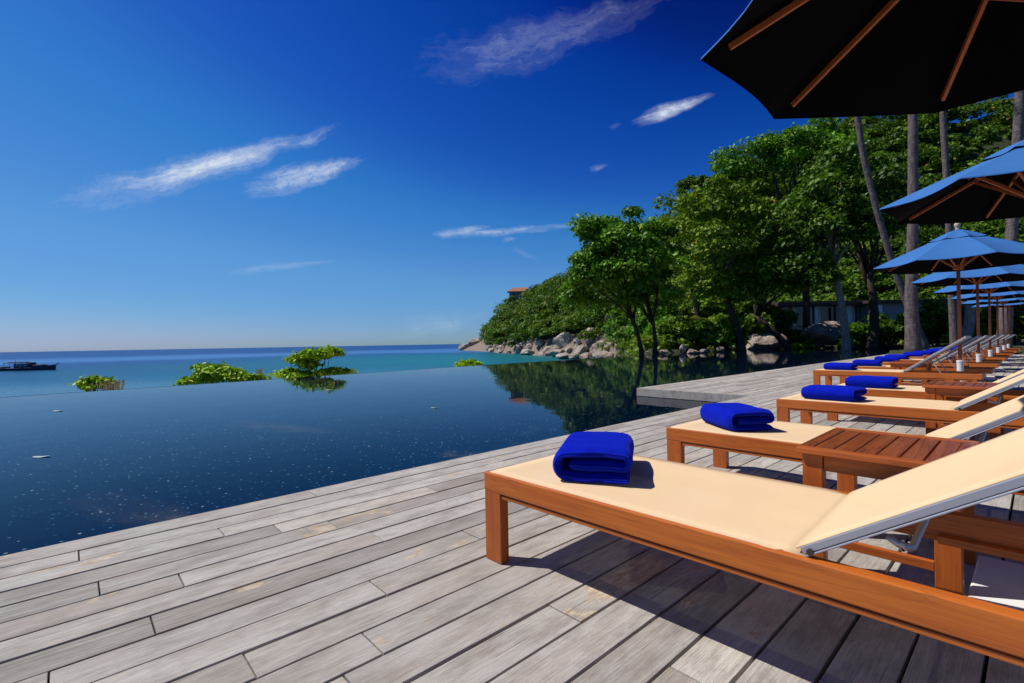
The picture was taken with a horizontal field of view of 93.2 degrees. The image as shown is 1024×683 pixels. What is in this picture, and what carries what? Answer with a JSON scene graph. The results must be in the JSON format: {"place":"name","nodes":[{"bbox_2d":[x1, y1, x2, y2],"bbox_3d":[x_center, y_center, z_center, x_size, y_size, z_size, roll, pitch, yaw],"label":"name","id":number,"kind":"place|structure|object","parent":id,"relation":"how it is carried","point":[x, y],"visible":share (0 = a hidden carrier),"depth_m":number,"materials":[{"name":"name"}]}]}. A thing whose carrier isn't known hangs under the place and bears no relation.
{"place":"outdoors","nodes":[
{"label":"outdoors","id":0,"kind":"place"},
{"bbox_2d":[0,344,573,595],"bbox_3d":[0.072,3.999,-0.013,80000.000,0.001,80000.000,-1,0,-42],"label":"sea","id":1,"kind":"structure","parent":0,"point":[132,369],"depth_m":132.14,"materials":[{"name":"liquid"}]},
{"bbox_2d":[0,360,58,370],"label":"ferry boat","id":2,"kind":"object","parent":1,"relation":"on","point":[27,366],"visible":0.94,"depth_m":103.26,"materials":[{"name":"paint"}]},
{"bbox_2d":[67,375,124,391],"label":"sea almond bush","id":3,"kind":"object","parent":1,"relation":"on","point":[90,383],"visible":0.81,"depth_m":23.81,"materials":[{"name":"green plant"}]},
{"bbox_2d":[171,377,192,385],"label":"sea almond bush","id":4,"kind":"object","parent":1,"relation":"on","point":[180,381],"visible":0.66,"depth_m":29.86,"materials":[{"name":"green plant"}]},
{"bbox_2d":[182,361,271,384],"bbox_3d":[-19.486,2.829,32.975,5.652,3.111,2.960,-1,0,-3],"label":"sea almond bush","id":5,"kind":"object","parent":1,"relation":"on","point":[213,373],"visible":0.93,"depth_m":32.42,"materials":[{"name":"green plant"}]},
{"bbox_2d":[549,349,564,356],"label":"boulder","id":6,"kind":"object","parent":1,"relation":"in","point":[553,353],"visible":0.57,"depth_m":128.99,"materials":[{"name":"stone"}]},
{"bbox_2d":[556,352,569,358],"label":"boulder","id":7,"kind":"object","parent":1,"relation":"in","point":[564,355],"visible":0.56,"depth_m":112.50,"materials":[{"name":"stone"}]},
{"bbox_2d":[567,352,579,358],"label":"boulder","id":8,"kind":"object","parent":1,"relation":"in","point":[575,355],"visible":0.75,"depth_m":111.80,"materials":[{"name":"stone"}]},
{"bbox_2d":[579,352,592,358],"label":"boulder","id":9,"kind":"object","parent":1,"relation":"in","point":[586,355],"visible":0.8,"depth_m":110.95,"materials":[{"name":"stone"}]},
{"bbox_2d":[0,348,903,555],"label":"pool water","id":10,"kind":"structure","parent":0,"point":[119,460],"depth_m":7.00,"materials":[{"name":"liquid"}]},
{"bbox_2d":[679,344,685,353],"bbox_3d":[14.757,0.659,41.787,0.580,0.922,0.364,-1,0,17],"label":"boulder","id":11,"kind":"object","parent":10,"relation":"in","point":[682,348],"visible":0.99,"depth_m":41.74,"materials":[{"name":"stone"}]},
{"bbox_2d":[0,0,1013,351],"label":"sky","id":12,"kind":"structure","parent":0,"point":[175,174],"materials":[{"name":"blue"}]},
{"bbox_2d":[0,354,1023,682],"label":"deck","id":13,"kind":"structure","parent":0,"point":[396,578],"depth_m":1.90,"materials":[{"name":"wood"}]},
{"bbox_2d":[0,354,885,560],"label":"deck fascia","id":14,"kind":"structure","parent":13,"relation":"attached to","point":[697,396],"depth_m":8.72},
{"bbox_2d":[484,427,1023,666],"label":"sun lounger","id":15,"kind":"object","parent":13,"relation":"on","point":[779,534],"visible":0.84,"depth_m":1.51,"materials":[{"name":"fabric"}]},
{"bbox_2d":[553,431,633,484],"bbox_3d":[0.390,0.524,2.248,0.344,0.156,0.457,-1,0,14],"label":"towel","id":16,"kind":"object","parent":15,"relation":"on","point":[594,457],"visible":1,"depth_m":2.06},
{"bbox_2d":[666,395,1023,495],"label":"sun lounger","id":17,"kind":"object","parent":13,"relation":"on","point":[782,440],"visible":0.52,"depth_m":2.97,"materials":[{"name":"fabric"}]},
{"bbox_2d":[700,403,774,431],"bbox_3d":[1.536,0.512,3.328,0.321,0.146,0.429,-1,0,-5],"label":"towel","id":18,"kind":"object","parent":17,"relation":"on","point":[737,417],"visible":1,"depth_m":3.15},
{"bbox_2d":[701,0,1023,611],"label":"market umbrella","id":19,"kind":"object","parent":13,"relation":"on","point":[787,59],"visible":0.96,"depth_m":2.37,"materials":[{"name":"fabric"}]},
{"bbox_2d":[796,427,979,595],"bbox_3d":[1.652,0.712,2.117,0.640,0.530,0.540,-1,0,-43],"label":"side table","id":20,"kind":"object","parent":13,"relation":"on","point":[848,456],"visible":0.59,"depth_m":2.00,"materials":[{"name":"brown wood"}]},
{"bbox_2d":[813,336,985,384],"bbox_3d":[6.602,0.417,8.377,0.760,0.982,2.250,-1,0,-42],"label":"sun lounger","id":21,"kind":"object","parent":13,"relation":"on","point":[945,375],"visible":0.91,"depth_m":8.05,"materials":[{"name":"brown wood"}]},
{"bbox_2d":[823,362,857,369],"bbox_3d":[6.054,0.455,8.914,0.341,0.134,0.458,-1,0,-36],"label":"towel","id":22,"kind":"object","parent":21,"relation":"on","point":[838,366],"visible":0.98,"depth_m":8.80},
{"bbox_2d":[776,374,1023,428],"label":"sun lounger","id":23,"kind":"object","parent":13,"relation":"on","point":[942,411],"visible":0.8,"depth_m":4.22,"materials":[{"name":"fabric"}]},
{"bbox_2d":[801,385,866,401],"bbox_3d":[3.109,0.494,4.685,0.343,0.135,0.458,-1,0,-34],"label":"towel","id":24,"kind":"object","parent":23,"relation":"on","point":[843,393],"visible":1,"depth_m":4.57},
{"bbox_2d":[889,361,931,385],"bbox_3d":[7.285,0.632,8.832,0.640,0.530,0.540,-1,0,-42],"label":"side table","id":25,"kind":"object","parent":13,"relation":"on","point":[896,365],"visible":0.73,"depth_m":8.72,"materials":[{"name":"brown wood"}]},
{"bbox_2d":[840,336,994,383],"bbox_3d":[7.803,0.399,9.432,0.760,0.982,2.250,-1,0,-42],"label":"sun lounger","id":26,"kind":"object","parent":13,"relation":"on","point":[989,370],"visible":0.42,"depth_m":9.00,"materials":[{"name":"wood"}]},
{"bbox_2d":[852,359,882,365],"bbox_3d":[7.296,0.435,9.935,0.339,0.135,0.457,-1,0,-42],"label":"towel","id":27,"kind":"object","parent":26,"relation":"on","point":[864,362],"visible":0.89,"depth_m":9.82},
{"bbox_2d":[827,369,1023,420],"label":"sun lounger","id":28,"kind":"object","parent":13,"relation":"on","point":[908,391],"visible":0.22,"depth_m":5.26,"materials":[{"name":"fabric"}]},
{"bbox_2d":[845,375,898,388],"bbox_3d":[4.260,0.477,5.738,0.344,0.134,0.458,-1,0,-40],"label":"towel","id":29,"kind":"object","parent":28,"relation":"on","point":[879,382],"visible":0.99,"depth_m":5.62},
{"bbox_2d":[923,355,956,361],"bbox_3d":[10.049,0.590,11.365,0.640,0.530,0.540,-1,0,-42],"label":"side table","id":30,"kind":"object","parent":13,"relation":"on","point":[950,358],"visible":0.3,"depth_m":11.24,"materials":[{"name":"brown wood"}]},
{"bbox_2d":[882,335,999,381],"bbox_3d":[9.378,0.375,10.906,0.760,0.982,2.250,-1,0,-42],"label":"sun lounger","id":31,"kind":"object","parent":13,"relation":"on","point":[983,364],"visible":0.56,"depth_m":10.36,"materials":[{"name":"wood"}]},
{"bbox_2d":[874,356,900,361],"bbox_3d":[8.869,0.412,11.422,0.341,0.134,0.458,-1,0,-42],"label":"towel","id":32,"kind":"object","parent":31,"relation":"on","point":[889,358],"visible":0.85,"depth_m":11.30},
{"bbox_2d":[874,223,1023,381],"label":"market umbrella","id":33,"kind":"object","parent":13,"relation":"on","point":[957,250],"visible":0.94,"depth_m":8.33,"materials":[{"name":"fabric"}]},
{"bbox_2d":[879,140,1023,432],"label":"market umbrella","id":34,"kind":"object","parent":13,"relation":"on","point":[990,187],"visible":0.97,"depth_m":4.88,"materials":[{"name":"fabric"}]},
{"bbox_2d":[901,335,1001,363],"bbox_3d":[10.540,0.357,12.010,0.760,0.982,2.250,-1,0,-43],"label":"sun lounger","id":35,"kind":"object","parent":13,"relation":"on","point":[983,360],"visible":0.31,"depth_m":11.61,"materials":[{"name":"fabric"}]},
{"bbox_2d":[885,354,909,359],"bbox_3d":[9.980,0.395,12.542,0.339,0.135,0.457,-1,0,-33],"label":"towel","id":36,"kind":"object","parent":35,"relation":"on","point":[904,356],"visible":0.58,"depth_m":12.38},
{"bbox_2d":[909,335,1005,360],"bbox_3d":[12.123,0.334,13.463,0.760,0.982,2.250,-1,0,-42],"label":"sun lounger","id":37,"kind":"object","parent":13,"relation":"on","point":[995,358],"visible":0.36,"depth_m":12.86,"materials":[{"name":"wood"}]},
{"bbox_2d":[903,352,925,356],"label":"towel","id":38,"kind":"object","parent":37,"relation":"on","point":[916,354],"visible":0.8,"depth_m":13.85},
{"bbox_2d":[922,381,1003,439],"bbox_3d":[4.342,0.672,4.643,0.640,0.530,0.540,-1,0,-42],"label":"side table","id":39,"kind":"object","parent":13,"relation":"on","point":[937,390],"visible":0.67,"depth_m":4.55,"materials":[{"name":"brown wood"}]},
{"bbox_2d":[911,264,1023,379],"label":"market umbrella","id":40,"kind":"object","parent":13,"relation":"on","point":[978,277],"visible":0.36,"depth_m":10.88,"materials":[{"name":"blue fabric"}]},
{"bbox_2d":[933,335,1012,355],"bbox_3d":[14.908,0.291,15.988,0.760,0.982,2.250,-1,0,-43],"label":"sun lounger","id":41,"kind":"object","parent":13,"relation":"on","point":[1009,354],"visible":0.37,"depth_m":15.30,"materials":[{"name":"fabric"}]},
{"bbox_2d":[933,280,1023,370],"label":"market umbrella","id":42,"kind":"object","parent":13,"relation":"on","point":[991,288],"visible":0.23,"depth_m":13.41,"materials":[{"name":"blue fabric"}]},
{"bbox_2d":[962,335,1008,358],"bbox_3d":[13.300,0.316,14.534,0.760,0.982,2.250,-1,0,-42],"label":"sun lounger","id":43,"kind":"object","parent":13,"relation":"on","point":[1006,356],"visible":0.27,"depth_m":13.94,"materials":[{"name":"fabric"}]},
{"bbox_2d":[957,335,1016,361],"bbox_3d":[17.682,0.249,18.515,0.760,0.982,2.250,-1,0,-43],"label":"sun lounger","id":44,"kind":"object","parent":13,"relation":"on","point":[1014,351],"visible":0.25,"depth_m":17.86,"materials":[{"name":"fabric"}]},
{"bbox_2d":[951,291,1023,364],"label":"market umbrella","id":45,"kind":"object","parent":13,"relation":"on","point":[998,296],"visible":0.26,"depth_m":15.95,"materials":[{"name":"blue fabric"}]},
{"bbox_2d":[961,298,1023,360],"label":"market umbrella","id":46,"kind":"object","parent":13,"relation":"on","point":[1002,302],"visible":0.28,"depth_m":18.48,"materials":[{"name":"blue fabric"}]},
{"bbox_2d":[973,335,1013,353],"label":"sun lounger","id":47,"kind":"object","parent":13,"relation":"on","point":[993,350],"visible":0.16,"depth_m":16.36,"materials":[{"name":"wood"}]},
{"bbox_2d":[972,302,1023,356],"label":"market umbrella","id":48,"kind":"object","parent":13,"relation":"on","point":[1007,306],"visible":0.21,"depth_m":21.01,"materials":[{"name":"blue fabric"}]},
{"bbox_2d":[48,385,1019,682],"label":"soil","id":49,"kind":"structure","parent":0,"point":[918,637],"depth_m":2.02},
{"bbox_2d":[996,90,1023,346],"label":"palm tree","id":50,"kind":"object","parent":49,"relation":"on","point":[1011,229],"visible":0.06,"depth_m":23.87,"materials":[{"name":"grey plant"}]},
{"bbox_2d":[464,114,1023,356],"bbox_3d":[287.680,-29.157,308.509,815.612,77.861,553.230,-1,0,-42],"label":"terrain","id":51,"kind":"structure","parent":0,"point":[973,155],"depth_m":117.09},
{"bbox_2d":[13,357,607,396],"bbox_3d":[-5.774,2.904,21.125,0.646,3.134,48.189,-1,0,42],"label":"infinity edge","id":52,"kind":"object","parent":51,"relation":"on","point":[269,379],"visible":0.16,"depth_m":17.23,"materials":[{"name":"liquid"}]},
{"bbox_2d":[458,343,469,349],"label":"boulder","id":53,"kind":"object","parent":51,"relation":"on","point":[463,346],"visible":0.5,"depth_m":297.38,"materials":[{"name":"stone"}]},
{"bbox_2d":[468,338,481,345],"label":"boulder","id":54,"kind":"object","parent":51,"relation":"on","point":[472,342],"visible":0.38,"depth_m":295.20,"materials":[{"name":"stone"}]},
{"bbox_2d":[506,296,523,305],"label":"hill tree","id":55,"kind":"object","parent":51,"relation":"on","point":[512,299],"visible":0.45,"depth_m":237.08,"materials":[{"name":"green plant"}]},
{"bbox_2d":[507,287,527,300],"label":"hilltop house","id":56,"kind":"structure","parent":51,"relation":"on","point":[515,292],"depth_m":243.07,"materials":[{"name":"orange paint"}]},
{"bbox_2d":[520,349,534,354],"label":"boulder","id":57,"kind":"object","parent":51,"relation":"on","point":[527,352],"visible":0.63,"depth_m":155.12,"materials":[{"name":"stone"}]},
{"bbox_2d":[555,331,575,347],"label":"boulder","id":58,"kind":"object","parent":51,"relation":"on","point":[564,339],"visible":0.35,"depth_m":140.02,"materials":[{"name":"stone"}]},
{"bbox_2d":[478,254,655,345],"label":"headland wood","id":59,"kind":"object","parent":51,"relation":"on","point":[526,317],"visible":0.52,"depth_m":169.53,"materials":[{"name":"green plant"}]},
{"bbox_2d":[574,345,587,354],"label":"boulder","id":60,"kind":"object","parent":51,"relation":"on","point":[581,349],"visible":0.52,"depth_m":126.07,"materials":[{"name":"stone"}]},
{"bbox_2d":[580,327,593,345],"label":"boulder","id":61,"kind":"object","parent":51,"relation":"on","point":[583,341],"visible":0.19,"depth_m":130.18,"materials":[{"name":"stone"}]},
{"bbox_2d":[590,343,597,353],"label":"boulder","id":62,"kind":"object","parent":51,"relation":"on","point":[593,348],"visible":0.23,"depth_m":123.62,"materials":[{"name":"stone"}]},
{"bbox_2d":[599,352,614,357],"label":"boulder","id":63,"kind":"object","parent":51,"relation":"on","point":[606,354],"visible":0.49,"depth_m":101.42,"materials":[{"name":"stone"}]},
{"bbox_2d":[601,309,627,340],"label":"shrub","id":64,"kind":"object","parent":51,"relation":"on","point":[608,327],"visible":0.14,"depth_m":98.62,"materials":[{"name":"green plant"}]},
{"bbox_2d":[556,205,694,356],"bbox_3d":[8.160,-4.468,36.203,9.537,11.568,8.381,-1,0,-1],"label":"almond tree","id":65,"kind":"object","parent":51,"relation":"on","point":[622,247],"visible":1,"depth_m":34.67,"materials":[{"name":"green plant"}]},
{"bbox_2d":[625,305,683,336],"bbox_3d":[19.063,-1.894,64.074,7.758,6.304,8.390,-1,0,-17],"label":"shrub","id":66,"kind":"object","parent":51,"relation":"on","point":[641,321],"visible":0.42,"depth_m":62.97,"materials":[{"name":"green plant"}]},
{"bbox_2d":[642,317,674,347],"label":"shrub","id":67,"kind":"object","parent":51,"relation":"on","point":[648,331],"visible":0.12,"depth_m":49.16,"materials":[{"name":"green plant"}]},
{"bbox_2d":[651,313,696,348],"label":"shrub","id":68,"kind":"object","parent":51,"relation":"on","point":[682,334],"visible":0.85,"depth_m":46.79,"materials":[{"name":"green plant"}]},
{"bbox_2d":[643,289,727,339],"bbox_3d":[24.384,-3.020,66.028,9.789,8.419,11.213,-1,0,-42],"label":"shrub","id":69,"kind":"object","parent":51,"relation":"on","point":[706,312],"visible":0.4,"depth_m":63.68,"materials":[{"name":"green plant"}]},
{"bbox_2d":[674,174,697,196],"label":"casuarina tree","id":70,"kind":"object","parent":51,"relation":"on","point":[683,184],"visible":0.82,"depth_m":174.55,"materials":[{"name":"green plant"}]},
{"bbox_2d":[691,174,711,188],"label":"casuarina tree","id":71,"kind":"object","parent":51,"relation":"on","point":[700,180],"visible":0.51,"depth_m":170.63,"materials":[{"name":"green plant"}]},
{"bbox_2d":[683,318,728,351],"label":"shrub","id":72,"kind":"object","parent":51,"relation":"on","point":[701,327],"visible":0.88,"depth_m":46.23,"materials":[{"name":"green plant"}]},
{"bbox_2d":[680,315,751,347],"bbox_3d":[20.950,-0.810,51.913,7.152,4.032,8.116,-1,0,-42],"label":"palm clump","id":73,"kind":"object","parent":51,"relation":"on","point":[729,345],"visible":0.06,"depth_m":50.34,"materials":[{"name":"green plant"}]},
{"bbox_2d":[699,323,735,347],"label":"shrub","id":74,"kind":"object","parent":51,"relation":"on","point":[727,328],"visible":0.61,"depth_m":45.92,"materials":[{"name":"green plant"}]},
{"bbox_2d":[647,169,787,318],"bbox_3d":[26.568,-10.421,62.258,18.440,22.474,12.971,-1,0,-3],"label":"broadleaf tree","id":75,"kind":"object","parent":51,"relation":"on","point":[762,185],"visible":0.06,"depth_m":59.48,"materials":[{"name":"green plant"}]},
{"bbox_2d":[687,301,750,320],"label":"shrub","id":76,"kind":"object","parent":51,"relation":"on","point":[738,308],"visible":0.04,"depth_m":67.44,"materials":[{"name":"green plant"}]},
{"bbox_2d":[707,313,753,350],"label":"shrub","id":77,"kind":"object","parent":51,"relation":"on","point":[745,324],"visible":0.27,"depth_m":48.76,"materials":[{"name":"green plant"}]},
{"bbox_2d":[651,174,813,350],"bbox_3d":[20.588,-7.115,46.284,13.071,16.478,12.813,-1,0,-42],"label":"broadleaf tree","id":78,"kind":"object","parent":51,"relation":"on","point":[722,284],"visible":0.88,"depth_m":44.34,"materials":[{"name":"green plant"}]},
{"bbox_2d":[723,303,781,334],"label":"shrub","id":79,"kind":"object","parent":51,"relation":"on","point":[746,311],"visible":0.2,"depth_m":59.07,"materials":[{"name":"green plant"}]},
{"bbox_2d":[746,332,787,348],"bbox_3d":[28.107,0.113,53.705,4.466,2.333,2.679,-1,0,40],"label":"boulder","id":80,"kind":"object","parent":51,"relation":"on","point":[767,340],"visible":0.64,"depth_m":52.96,"materials":[{"name":"stone"}]},
{"bbox_2d":[745,312,775,334],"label":"shrub","id":81,"kind":"object","parent":80,"relation":"on","point":[757,328],"visible":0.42,"depth_m":53.85,"materials":[{"name":"green plant"}]},
{"bbox_2d":[751,301,798,340],"bbox_3d":[31.668,-1.955,58.233,5.434,5.831,4.536,-1,0,17],"label":"shrub","id":82,"kind":"object","parent":51,"relation":"on","point":[783,320],"visible":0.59,"depth_m":56.84,"materials":[{"name":"green plant"}]},
{"bbox_2d":[743,230,841,349],"bbox_3d":[28.885,-5.461,51.669,10.631,12.806,10.397,-1,0,22],"label":"broadleaf tree","id":83,"kind":"object","parent":51,"relation":"on","point":[760,308],"visible":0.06,"depth_m":50.38,"materials":[{"name":"green plant"}]},
{"bbox_2d":[785,329,806,343],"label":"shrub","id":84,"kind":"object","parent":51,"relation":"on","point":[795,333],"visible":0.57,"depth_m":56.12,"materials":[{"name":"green plant"}]},
{"bbox_2d":[780,342,816,348],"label":"bank grass","id":85,"kind":"structure","parent":51,"relation":"on","point":[798,345],"depth_m":53.62,"materials":[{"name":"green plant"}]},
{"bbox_2d":[707,117,891,327],"bbox_3d":[33.631,-12.855,58.505,20.186,27.064,14.537,-1,0,7],"label":"spreading tree","id":86,"kind":"object","parent":51,"relation":"on","point":[774,150],"visible":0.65,"depth_m":55.69,"materials":[{"name":"green plant"}]},
{"bbox_2d":[593,317,1022,355],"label":"undergrowth","id":87,"kind":"object","parent":51,"relation":"on","point":[631,345],"visible":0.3,"depth_m":48.26,"materials":[{"name":"green plant"}]},
{"bbox_2d":[605,95,1023,340],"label":"hillside wood","id":88,"kind":"object","parent":51,"relation":"on","point":[892,134],"visible":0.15,"depth_m":112.67,"materials":[{"name":"green plant"}]},
{"bbox_2d":[767,300,867,341],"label":"garden house","id":89,"kind":"structure","parent":51,"relation":"on","point":[821,311],"depth_m":68.01,"materials":[{"name":"white paint"}]},
{"bbox_2d":[794,307,802,329],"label":"window","id":90,"kind":"structure","parent":89,"relation":"in","point":[799,310],"depth_m":68.08,"materials":[{"name":"glass"}]},
{"bbox_2d":[818,306,839,322],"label":"window","id":91,"kind":"structure","parent":89,"relation":"in","point":[825,313],"depth_m":68.08,"materials":[{"name":"glass"}]},
{"bbox_2d":[800,321,840,344],"bbox_3d":[35.814,-0.589,54.929,6.364,3.488,3.992,-1,0,32],"label":"boulder","id":92,"kind":"object","parent":51,"relation":"on","point":[825,333],"visible":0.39,"depth_m":54.31,"materials":[{"name":"stone"}]},
{"bbox_2d":[752,136,921,350],"bbox_3d":[27.338,-8.149,40.917,11.549,18.270,11.591,-1,0,-42],"label":"shade tree","id":93,"kind":"object","parent":51,"relation":"on","point":[815,206],"visible":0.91,"depth_m":39.51,"materials":[{"name":"green plant"}]},
{"bbox_2d":[837,321,887,348],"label":"shrub","id":94,"kind":"object","parent":51,"relation":"on","point":[859,331],"visible":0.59,"depth_m":45.41,"materials":[{"name":"green plant"}]},
{"bbox_2d":[823,175,939,349],"bbox_3d":[32.965,-7.381,44.126,8.918,16.452,9.616,-1,0,-42],"label":"broadleaf tree","id":95,"kind":"object","parent":51,"relation":"on","point":[866,265],"visible":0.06,"depth_m":43.62,"materials":[{"name":"green plant"}]},
{"bbox_2d":[854,117,929,349],"bbox_3d":[21.428,-10.490,29.815,6.751,23.171,5.638,-1,0,-42],"label":"palm tree","id":96,"kind":"object","parent":51,"relation":"on","point":[899,282],"visible":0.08,"depth_m":29.89,"materials":[{"name":"bark"},{"name":"palm fronds"}]},
{"bbox_2d":[861,311,926,348],"bbox_3d":[35.886,-1.028,45.979,5.983,3.722,6.514,-1,0,-42],"label":"shrub","id":97,"kind":"object","parent":51,"relation":"on","point":[892,329],"visible":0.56,"depth_m":44.94,"materials":[{"name":"green plant"}]},
{"bbox_2d":[858,299,947,342],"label":"villa","id":98,"kind":"object","parent":51,"relation":"on","point":[892,308],"visible":0.12,"depth_m":66.01,"materials":[{"name":"grey paint"}]},
{"bbox_2d":[904,114,922,351],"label":"palm tree","id":99,"kind":"object","parent":51,"relation":"on","point":[912,339],"visible":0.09,"depth_m":26.83,"materials":[{"name":"bark"},{"name":"palm fronds"}]},
{"bbox_2d":[896,299,996,345],"bbox_3d":[36.833,-1.449,41.949,6.076,4.534,6.063,-1,0,4],"label":"shrub","id":100,"kind":"object","parent":51,"relation":"on","point":[933,314],"visible":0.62,"depth_m":41.18,"materials":[{"name":"green plant"}]},
{"bbox_2d":[939,110,957,345],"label":"palm tree","id":101,"kind":"object","parent":51,"relation":"on","point":[952,316],"visible":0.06,"depth_m":32.89,"materials":[{"name":"grey plant"}]},
{"bbox_2d":[894,184,1022,310],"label":"broadleaf tree","id":102,"kind":"object","parent":51,"relation":"on","point":[925,233],"visible":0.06,"depth_m":63.89,"materials":[{"name":"green plant"}]},
{"bbox_2d":[921,304,1023,343],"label":"shrub","id":103,"kind":"object","parent":51,"relation":"on","point":[1017,326],"visible":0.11,"depth_m":42.43,"materials":[{"name":"green plant"}]},
{"bbox_2d":[942,217,1023,344],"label":"broadleaf tree","id":104,"kind":"object","parent":51,"relation":"on","point":[994,228],"visible":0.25,"depth_m":36.78,"materials":[{"name":"green plant"}]},
{"bbox_2d":[980,308,1023,342],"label":"shrub","id":105,"kind":"object","parent":51,"relation":"on","point":[1016,340],"visible":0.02,"depth_m":45.57,"materials":[{"name":"green plant"}]},
{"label":"beach","id":106,"kind":"structure","parent":0,"visible":0},
{"bbox_2d":[267,344,357,378],"bbox_3d":[-10.486,2.163,25.527,4.560,4.053,2.621,-1,0,9],"label":"sea almond bush","id":107,"kind":"object","parent":106,"relation":"on","point":[305,358],"visible":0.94,"depth_m":25.09,"materials":[{"name":"green plant"}]},
{"bbox_2d":[454,358,485,366],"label":"sea almond bush","id":108,"kind":"object","parent":106,"relation":"on","point":[462,362],"visible":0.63,"depth_m":32.60,"materials":[{"name":"green plant"}]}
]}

